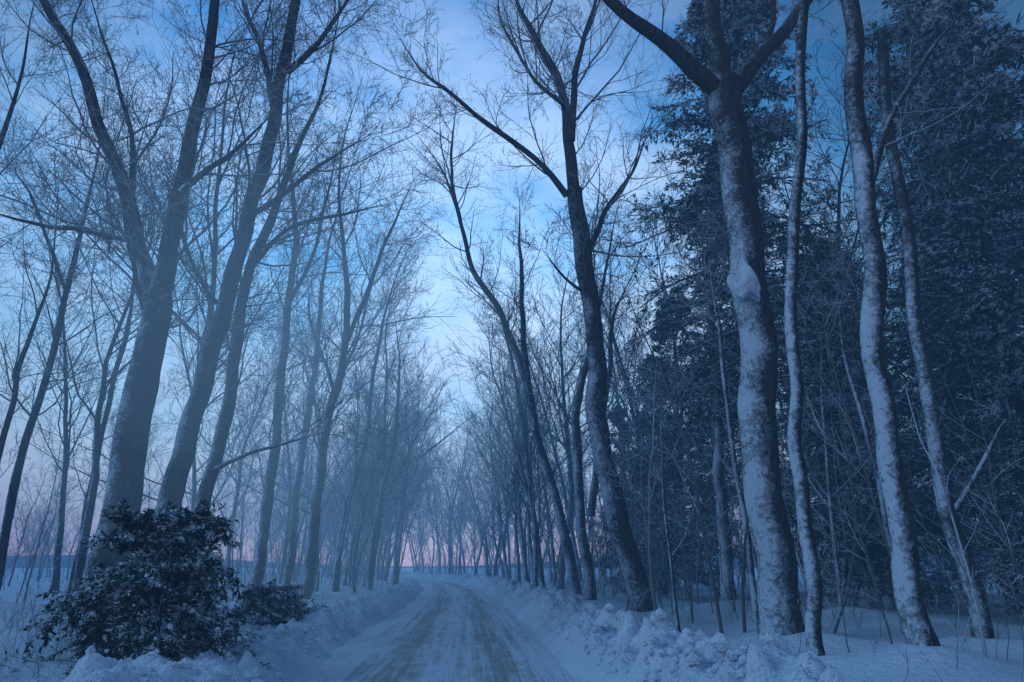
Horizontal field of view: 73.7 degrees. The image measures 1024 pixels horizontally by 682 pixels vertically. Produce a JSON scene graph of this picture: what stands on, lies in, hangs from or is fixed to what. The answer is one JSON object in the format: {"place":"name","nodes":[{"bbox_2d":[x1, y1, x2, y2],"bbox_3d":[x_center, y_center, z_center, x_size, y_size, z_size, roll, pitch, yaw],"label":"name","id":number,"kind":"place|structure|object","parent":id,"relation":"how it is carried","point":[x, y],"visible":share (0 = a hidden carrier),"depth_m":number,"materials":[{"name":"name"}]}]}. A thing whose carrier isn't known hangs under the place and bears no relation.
{"place":"outdoors","nodes":[
{"label":"outdoors","id":0,"kind":"place"},
{"bbox_2d":[295,578,581,681],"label":"snow packed road","id":1,"kind":"structure","parent":0,"point":[440,631],"depth_m":15.81,"materials":[{"name":"white snow"}]},
{"bbox_2d":[6,550,1012,567],"bbox_3d":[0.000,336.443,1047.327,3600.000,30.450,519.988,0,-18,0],"label":"wooded hill","id":2,"kind":"structure","parent":0,"point":[66,556],"depth_m":921.86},
{"bbox_2d":[0,568,1023,681],"bbox_3d":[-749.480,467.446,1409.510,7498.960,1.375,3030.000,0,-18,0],"label":"snow ground","id":3,"kind":"structure","parent":0,"point":[838,662],"depth_m":12.91,"materials":[{"name":"white snow"}]},
{"bbox_2d":[7,447,77,585],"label":"bare tree","id":4,"kind":"object","parent":3,"relation":"on","point":[23,531],"visible":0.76,"depth_m":60.55,"materials":[{"name":"brown plant"}]},
{"bbox_2d":[0,0,104,286],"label":"bare tree","id":5,"kind":"object","parent":3,"relation":"on","point":[14,99],"visible":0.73,"depth_m":23.73,"materials":[{"name":"brown plant"}]},
{"bbox_2d":[0,108,119,477],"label":"bare tree","id":6,"kind":"object","parent":3,"relation":"on","point":[16,371],"visible":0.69,"depth_m":22.95,"materials":[{"name":"brown plant"}]},
{"bbox_2d":[0,222,135,593],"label":"bare tree","id":7,"kind":"object","parent":3,"relation":"on","point":[55,581],"visible":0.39,"depth_m":41.35,"materials":[{"name":"brown plant"}]},
{"bbox_2d":[0,2,166,589],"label":"bare tree","id":8,"kind":"object","parent":3,"relation":"on","point":[12,494],"visible":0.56,"depth_m":25.71,"materials":[{"name":"brown plant"}]},
{"bbox_2d":[0,559,204,679],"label":"roadside weeds","id":9,"kind":"object","parent":3,"relation":"on","point":[28,635],"visible":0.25,"depth_m":11.16,"materials":[{"name":"brown plant"}]},
{"bbox_2d":[52,367,188,504],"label":"bare tree","id":10,"kind":"object","parent":3,"relation":"on","point":[151,440],"visible":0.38,"depth_m":63.09,"materials":[{"name":"brown plant"}]},
{"bbox_2d":[91,386,166,507],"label":"bare tree","id":11,"kind":"object","parent":3,"relation":"on","point":[108,448],"visible":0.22,"depth_m":48.78,"materials":[{"name":"brown plant"}]},
{"bbox_2d":[62,179,204,598],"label":"bare tree","id":12,"kind":"object","parent":3,"relation":"on","point":[111,391],"visible":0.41,"depth_m":31.25,"materials":[{"name":"brown plant"}]},
{"bbox_2d":[0,497,273,677],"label":"snow laden evergreen bush","id":13,"kind":"object","parent":3,"relation":"on","point":[181,531],"visible":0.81,"depth_m":11.38,"materials":[{"name":"green plant"}]},
{"bbox_2d":[29,114,261,600],"bbox_3d":[-18.043,-1.095,32.147,9.569,25.661,11.497,14,-23,-36],"label":"bare tree","id":14,"kind":"object","parent":3,"relation":"on","point":[85,532],"visible":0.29,"depth_m":30.60,"materials":[{"name":"brown plant"}]},
{"bbox_2d":[10,237,291,521],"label":"bare tree","id":15,"kind":"object","parent":3,"relation":"on","point":[195,482],"visible":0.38,"depth_m":32.75,"materials":[{"name":"brown plant"}]},
{"bbox_2d":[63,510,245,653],"bbox_3d":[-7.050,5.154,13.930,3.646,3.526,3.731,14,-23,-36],"label":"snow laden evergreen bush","id":16,"kind":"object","parent":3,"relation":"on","point":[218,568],"visible":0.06,"depth_m":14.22,"materials":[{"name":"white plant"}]},
{"bbox_2d":[0,0,392,609],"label":"bare tree","id":17,"kind":"object","parent":3,"relation":"on","point":[128,455],"visible":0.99,"depth_m":19.28,"materials":[{"name":"brown plant"}]},
{"bbox_2d":[42,0,353,577],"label":"bare tree","id":18,"kind":"object","parent":3,"relation":"on","point":[212,279],"visible":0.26,"depth_m":28.88,"materials":[{"name":"brown plant"}]},
{"bbox_2d":[15,409,414,603],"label":"roadside saplings","id":19,"kind":"object","parent":3,"relation":"on","point":[297,557],"visible":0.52,"depth_m":33.66,"materials":[{"name":"brown plant"}]},
{"bbox_2d":[162,371,287,509],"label":"bare tree","id":20,"kind":"object","parent":3,"relation":"on","point":[216,497],"visible":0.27,"depth_m":64.02,"materials":[{"name":"brown plant"}]},
{"bbox_2d":[149,273,339,589],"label":"bare tree","id":21,"kind":"object","parent":3,"relation":"on","point":[229,586],"visible":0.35,"depth_m":42.12,"materials":[{"name":"brown plant"}]},
{"bbox_2d":[198,303,333,583],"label":"bare tree","id":22,"kind":"object","parent":3,"relation":"on","point":[285,544],"visible":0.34,"depth_m":54.27,"materials":[{"name":"brown plant"}]},
{"bbox_2d":[230,582,304,626],"bbox_3d":[-6.985,7.484,18.954,2.312,1.476,2.745,0,-18,0],"label":"evergreen shrub","id":23,"kind":"object","parent":3,"relation":"on","point":[250,602],"visible":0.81,"depth_m":18.93,"materials":[{"name":"green plant"}]},
{"bbox_2d":[211,377,327,583],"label":"bare tree","id":24,"kind":"object","parent":3,"relation":"on","point":[260,457],"visible":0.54,"depth_m":40.16,"materials":[{"name":"brown plant"}]},
{"bbox_2d":[92,0,453,563],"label":"bare tree","id":25,"kind":"object","parent":3,"relation":"on","point":[174,482],"visible":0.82,"depth_m":20.11,"materials":[{"name":"brown plant"}]},
{"bbox_2d":[108,0,445,598],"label":"bare tree","id":26,"kind":"object","parent":3,"relation":"on","point":[214,465],"visible":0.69,"depth_m":22.44,"materials":[{"name":"brown plant"}]},
{"bbox_2d":[167,256,395,591],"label":"bare tree","id":27,"kind":"object","parent":3,"relation":"on","point":[317,559],"visible":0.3,"depth_m":41.11,"materials":[{"name":"brown plant"}]},
{"bbox_2d":[237,577,330,613],"bbox_3d":[-7.552,8.595,22.494,2.912,1.606,2.353,-7,-19,19],"label":"evergreen shrub","id":28,"kind":"object","parent":3,"relation":"on","point":[299,600],"visible":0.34,"depth_m":22.43,"materials":[{"name":"green plant"}]},
{"bbox_2d":[268,410,346,580],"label":"bare tree","id":29,"kind":"object","parent":3,"relation":"on","point":[305,505],"visible":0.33,"depth_m":66.74,"materials":[{"name":"brown plant"}]},
{"bbox_2d":[237,65,409,586],"bbox_3d":[-8.821,-1.614,34.124,5.872,27.881,7.488,-14,-23,36],"label":"bare tree","id":30,"kind":"object","parent":3,"relation":"on","point":[291,555],"visible":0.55,"depth_m":31.72,"materials":[{"name":"brown plant"}]},
{"bbox_2d":[238,2,416,592],"bbox_3d":[-8.923,-4.011,30.254,7.210,29.676,8.885,11,-21,-29],"label":"bare tree","id":31,"kind":"object","parent":3,"relation":"on","point":[257,574],"visible":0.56,"depth_m":28.62,"materials":[{"name":"brown plant"}]},
{"bbox_2d":[261,195,447,584],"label":"bare tree","id":32,"kind":"object","parent":3,"relation":"on","point":[368,329],"visible":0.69,"depth_m":38.81,"materials":[{"name":"brown plant"}]},
{"bbox_2d":[247,30,466,598],"bbox_3d":[-7.291,-1.782,31.450,10.611,26.272,8.775,0,-18,0],"label":"bare tree","id":33,"kind":"object","parent":3,"relation":"on","point":[315,504],"visible":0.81,"depth_m":30.71,"materials":[{"name":"brown plant"}]},
{"bbox_2d":[321,397,399,581],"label":"bare tree","id":34,"kind":"object","parent":3,"relation":"on","point":[360,487],"visible":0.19,"depth_m":61.15,"materials":[{"name":"brown plant"}]},
{"bbox_2d":[286,312,436,591],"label":"bare tree","id":35,"kind":"object","parent":3,"relation":"on","point":[334,585],"visible":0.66,"depth_m":36.94,"materials":[{"name":"brown plant"}]},
{"bbox_2d":[309,341,431,592],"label":"bare tree","id":36,"kind":"object","parent":3,"relation":"on","point":[364,507],"visible":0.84,"depth_m":40.50,"materials":[{"name":"brown plant"}]},
{"bbox_2d":[309,385,440,586],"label":"bare tree","id":37,"kind":"object","parent":3,"relation":"on","point":[367,537],"visible":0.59,"depth_m":47.74,"materials":[{"name":"brown plant"}]},
{"bbox_2d":[350,434,401,582],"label":"bare tree","id":38,"kind":"object","parent":3,"relation":"on","point":[372,503],"visible":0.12,"depth_m":63.56,"materials":[{"name":"brown plant"}]},
{"bbox_2d":[328,388,425,586],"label":"bare tree","id":39,"kind":"object","parent":3,"relation":"on","point":[364,577],"visible":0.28,"depth_m":54.96,"materials":[{"name":"brown plant"}]},
{"bbox_2d":[1,512,755,590],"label":"hedgerow brush","id":40,"kind":"object","parent":3,"relation":"on","point":[10,569],"visible":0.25,"depth_m":91.06,"materials":[{"name":"brown plant"}]},
{"bbox_2d":[341,373,432,585],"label":"bare tree","id":41,"kind":"object","parent":3,"relation":"on","point":[350,560],"visible":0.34,"depth_m":51.81,"materials":[{"name":"brown plant"}]},
{"bbox_2d":[342,353,432,586],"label":"bare tree","id":42,"kind":"object","parent":3,"relation":"on","point":[396,538],"visible":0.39,"depth_m":57.88,"materials":[{"name":"brown plant"}]},
{"bbox_2d":[332,194,447,591],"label":"bare tree","id":43,"kind":"object","parent":3,"relation":"on","point":[362,454],"visible":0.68,"depth_m":39.26,"materials":[{"name":"brown plant"}]},
{"bbox_2d":[342,382,437,583],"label":"bare tree","id":44,"kind":"object","parent":3,"relation":"on","point":[419,492],"visible":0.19,"depth_m":63.45,"materials":[{"name":"brown plant"}]},
{"bbox_2d":[355,256,429,589],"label":"bare tree","id":45,"kind":"object","parent":3,"relation":"on","point":[371,552],"visible":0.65,"depth_m":44.57,"materials":[{"name":"brown plant"}]},
{"bbox_2d":[339,329,451,585],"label":"bare tree","id":46,"kind":"object","parent":3,"relation":"on","point":[346,565],"visible":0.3,"depth_m":58.05,"materials":[{"name":"brown plant"}]},
{"bbox_2d":[345,222,505,578],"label":"bare tree","id":47,"kind":"object","parent":3,"relation":"on","point":[410,425],"visible":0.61,"depth_m":47.62,"materials":[{"name":"brown plant"}]},
{"bbox_2d":[85,579,799,681],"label":"plowed snow chunks","id":48,"kind":"object","parent":3,"relation":"on","point":[718,641],"visible":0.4,"depth_m":9.59,"materials":[{"name":"white snow"}]},
{"bbox_2d":[369,69,582,595],"bbox_3d":[-1.857,-2.979,37.382,10.886,32.615,9.176,-15,-23,38],"label":"bare tree","id":49,"kind":"object","parent":3,"relation":"on","point":[522,362],"visible":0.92,"depth_m":37.16,"materials":[{"name":"brown plant"}]},
{"bbox_2d":[453,413,524,579],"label":"bare tree","id":50,"kind":"object","parent":3,"relation":"on","point":[503,549],"visible":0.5,"depth_m":67.69,"materials":[{"name":"brown plant"}]},
{"bbox_2d":[438,311,549,582],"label":"bare tree","id":51,"kind":"object","parent":3,"relation":"on","point":[516,538],"visible":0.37,"depth_m":56.16,"materials":[{"name":"brown plant"}]},
{"bbox_2d":[434,295,559,584],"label":"bare tree","id":52,"kind":"object","parent":3,"relation":"on","point":[529,520],"visible":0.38,"depth_m":51.69,"materials":[{"name":"brown plant"}]},
{"bbox_2d":[435,248,586,581],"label":"bare tree","id":53,"kind":"object","parent":3,"relation":"on","point":[573,539],"visible":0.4,"depth_m":59.35,"materials":[{"name":"brown plant"}]},
{"bbox_2d":[316,0,706,611],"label":"bare tree","id":54,"kind":"object","parent":3,"relation":"on","point":[617,516],"visible":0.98,"depth_m":24.51,"materials":[{"name":"brown plant"}]},
{"bbox_2d":[0,553,1023,681],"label":"underbrush","id":55,"kind":"object","parent":3,"relation":"on","point":[835,615],"visible":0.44,"depth_m":14.48,"materials":[{"name":"brown plant"}]},
{"bbox_2d":[469,228,556,586],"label":"bare tree","id":56,"kind":"object","parent":3,"relation":"on","point":[535,538],"visible":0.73,"depth_m":41.94,"materials":[{"name":"brown plant"}]},
{"bbox_2d":[462,331,589,582],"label":"bare tree","id":57,"kind":"object","parent":3,"relation":"on","point":[524,564],"visible":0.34,"depth_m":52.51,"materials":[{"name":"brown plant"}]},
{"bbox_2d":[479,347,572,556],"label":"bare tree","id":58,"kind":"object","parent":3,"relation":"on","point":[525,519],"visible":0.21,"depth_m":60.43,"materials":[{"name":"brown plant"}]},
{"bbox_2d":[475,361,584,584],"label":"bare tree","id":59,"kind":"object","parent":3,"relation":"on","point":[552,549],"visible":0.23,"depth_m":52.97,"materials":[{"name":"brown plant"}]},
{"bbox_2d":[477,341,588,553],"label":"bare tree","id":60,"kind":"object","parent":3,"relation":"on","point":[548,437],"visible":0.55,"depth_m":47.01,"materials":[{"name":"brown plant"}]},
{"bbox_2d":[450,279,630,586],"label":"bare tree","id":61,"kind":"object","parent":3,"relation":"on","point":[521,475],"visible":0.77,"depth_m":42.49,"materials":[{"name":"brown plant"}]},
{"bbox_2d":[460,204,640,588],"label":"bare tree","id":62,"kind":"object","parent":3,"relation":"on","point":[567,446],"visible":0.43,"depth_m":51.21,"materials":[{"name":"brown plant"}]},
{"bbox_2d":[529,409,593,540],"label":"bare tree","id":63,"kind":"object","parent":3,"relation":"on","point":[567,470],"visible":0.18,"depth_m":63.32,"materials":[{"name":"brown plant"}]},
{"bbox_2d":[503,153,669,599],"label":"bare tree","id":64,"kind":"object","parent":3,"relation":"on","point":[581,534],"visible":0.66,"depth_m":30.77,"materials":[{"name":"brown plant"}]},
{"bbox_2d":[535,266,703,584],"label":"bare tree","id":65,"kind":"object","parent":3,"relation":"on","point":[585,354],"visible":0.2,"depth_m":60.10,"materials":[{"name":"brown plant"}]},
{"bbox_2d":[552,247,687,585],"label":"bare tree","id":66,"kind":"object","parent":3,"relation":"on","point":[624,344],"visible":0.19,"depth_m":44.09,"materials":[{"name":"brown plant"}]},
{"bbox_2d":[541,196,702,577],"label":"bare tree","id":67,"kind":"object","parent":3,"relation":"on","point":[620,362],"visible":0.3,"depth_m":42.84,"materials":[{"name":"brown plant"}]},
{"bbox_2d":[586,403,659,592],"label":"hemlock tree","id":68,"kind":"object","parent":3,"relation":"on","point":[604,566],"visible":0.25,"depth_m":39.88,"materials":[{"name":"green plant"}]},
{"bbox_2d":[547,339,741,631],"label":"sapling tree","id":69,"kind":"object","parent":3,"relation":"on","point":[666,525],"visible":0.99,"depth_m":16.89,"materials":[{"name":"brown plant"}]},
{"bbox_2d":[627,354,711,579],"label":"hemlock tree","id":70,"kind":"object","parent":3,"relation":"on","point":[651,406],"visible":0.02,"depth_m":45.65,"materials":[{"name":"green plant"}]},
{"bbox_2d":[593,285,756,600],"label":"hemlock tree","id":71,"kind":"object","parent":3,"relation":"on","point":[666,335],"visible":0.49,"depth_m":31.71,"materials":[{"name":"green plant"}]},
{"bbox_2d":[574,154,782,595],"bbox_3d":[8.567,0.976,36.531,11.051,24.663,15.156,0,-20,6],"label":"bare tree","id":72,"kind":"object","parent":3,"relation":"on","point":[661,273],"visible":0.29,"depth_m":38.42,"materials":[{"name":"brown plant"}]},
{"bbox_2d":[650,191,775,624],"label":"bare tree","id":73,"kind":"object","parent":3,"relation":"on","point":[751,573],"visible":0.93,"depth_m":17.77,"materials":[{"name":"brown plant"}]},
{"bbox_2d":[602,0,840,635],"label":"snowy maple tree","id":74,"kind":"object","parent":3,"relation":"on","point":[721,84],"visible":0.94,"depth_m":15.57,"materials":[{"name":"plant"}]},
{"bbox_2d":[727,248,760,301],"bbox_3d":[5.285,-1.523,15.644,0.713,1.364,0.534,-8,-20,23],"label":"snow clump","id":75,"kind":"object","parent":74,"relation":"attached to","point":[743,283],"visible":1,"depth_m":15.43,"materials":[{"name":"white snow"}]},
{"bbox_2d":[661,166,797,600],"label":"bare tree","id":76,"kind":"object","parent":3,"relation":"on","point":[718,479],"visible":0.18,"depth_m":25.41,"materials":[{"name":"brown plant"}]},
{"bbox_2d":[639,162,842,529],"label":"pine tree","id":77,"kind":"object","parent":3,"relation":"on","point":[736,431],"visible":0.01,"depth_m":30.99,"materials":[{"name":"green plant"}]},
{"bbox_2d":[497,203,1023,657],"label":"sapling thicket","id":78,"kind":"object","parent":3,"relation":"on","point":[743,573],"visible":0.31,"depth_m":17.07,"materials":[{"name":"brown plant"}]},
{"bbox_2d":[602,0,951,494],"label":"pine tree","id":79,"kind":"object","parent":3,"relation":"on","point":[746,16],"visible":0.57,"depth_m":25.61,"materials":[{"name":"green plant"}]},
{"bbox_2d":[775,0,825,655],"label":"snowy tree","id":80,"kind":"object","parent":3,"relation":"on","point":[813,615],"visible":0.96,"depth_m":11.76,"materials":[{"name":"brown plant"}]},
{"bbox_2d":[687,8,954,608],"bbox_3d":[12.753,-2.142,26.987,9.326,24.436,10.048,17,-25,-38],"label":"bare tree","id":81,"kind":"object","parent":3,"relation":"on","point":[868,602],"visible":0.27,"depth_m":29.03,"materials":[{"name":"brown plant"}]},
{"bbox_2d":[717,219,935,606],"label":"sapling tree","id":82,"kind":"object","parent":3,"relation":"on","point":[830,496],"visible":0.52,"depth_m":19.24,"materials":[{"name":"brown plant"}]},
{"bbox_2d":[797,139,928,545],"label":"bare tree","id":83,"kind":"object","parent":3,"relation":"on","point":[866,431],"visible":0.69,"depth_m":16.95,"materials":[{"name":"brown plant"}]},
{"bbox_2d":[783,310,950,596],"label":"hemlock tree","id":84,"kind":"object","parent":3,"relation":"on","point":[844,501],"visible":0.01,"depth_m":33.35,"materials":[{"name":"green plant"}]},
{"bbox_2d":[778,249,970,613],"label":"hemlock tree","id":85,"kind":"object","parent":3,"relation":"on","point":[872,545],"visible":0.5,"depth_m":20.48,"materials":[{"name":"green plant"}]},
{"bbox_2d":[756,2,1012,638],"bbox_3d":[8.607,-1.547,15.216,4.077,15.623,4.235,0,-18,0],"label":"bare tree","id":86,"kind":"object","parent":3,"relation":"on","point":[923,368],"visible":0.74,"depth_m":14.55,"materials":[{"name":"brown plant"}]},
{"bbox_2d":[778,237,992,609],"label":"hemlock tree","id":87,"kind":"object","parent":3,"relation":"on","point":[933,579],"visible":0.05,"depth_m":23.98,"materials":[{"name":"green plant"}]},
{"bbox_2d":[827,347,947,576],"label":"hemlock tree","id":88,"kind":"object","parent":3,"relation":"on","point":[930,568],"depth_m":42.11,"materials":[{"name":"green plant"}]},
{"bbox_2d":[884,282,948,586],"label":"bare tree","id":89,"kind":"object","parent":3,"relation":"on","point":[937,561],"visible":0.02,"depth_m":35.60,"materials":[{"name":"brown plant"}]},
{"bbox_2d":[841,0,1023,518],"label":"pine tree","id":90,"kind":"object","parent":3,"relation":"on","point":[969,44],"visible":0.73,"depth_m":21.62,"materials":[{"name":"green plant"}]},
{"bbox_2d":[841,0,1023,645],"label":"snowy tree","id":91,"kind":"object","parent":3,"relation":"on","point":[907,590],"visible":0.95,"depth_m":11.55,"materials":[{"name":"brown plant"}]},
{"bbox_2d":[854,3,1023,474],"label":"pine tree","id":92,"kind":"object","parent":3,"relation":"on","point":[1011,326],"visible":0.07,"depth_m":27.61,"materials":[{"name":"green plant"}]},
{"bbox_2d":[888,263,1022,597],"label":"hemlock tree","id":93,"kind":"object","parent":3,"relation":"on","point":[941,577],"visible":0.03,"depth_m":29.79,"materials":[{"name":"green plant"}]},
{"bbox_2d":[923,292,1023,615],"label":"hemlock tree","id":94,"kind":"object","parent":3,"relation":"on","point":[987,321],"visible":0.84,"depth_m":17.49,"materials":[{"name":"green plant"}]},
{"bbox_2d":[951,99,1023,475],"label":"pine tree","id":95,"kind":"object","parent":3,"relation":"on","point":[1003,243],"depth_m":33.43,"materials":[{"name":"green plant"}]},
{"bbox_2d":[981,200,1023,477],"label":"pine tree","id":96,"kind":"object","parent":3,"relation":"on","point":[1006,255],"depth_m":41.16,"materials":[{"name":"green plant"}]},
{"bbox_2d":[0,0,1023,566],"label":"sky","id":97,"kind":"structure","parent":0,"point":[459,30],"materials":[{"name":"blue"}]}
]}

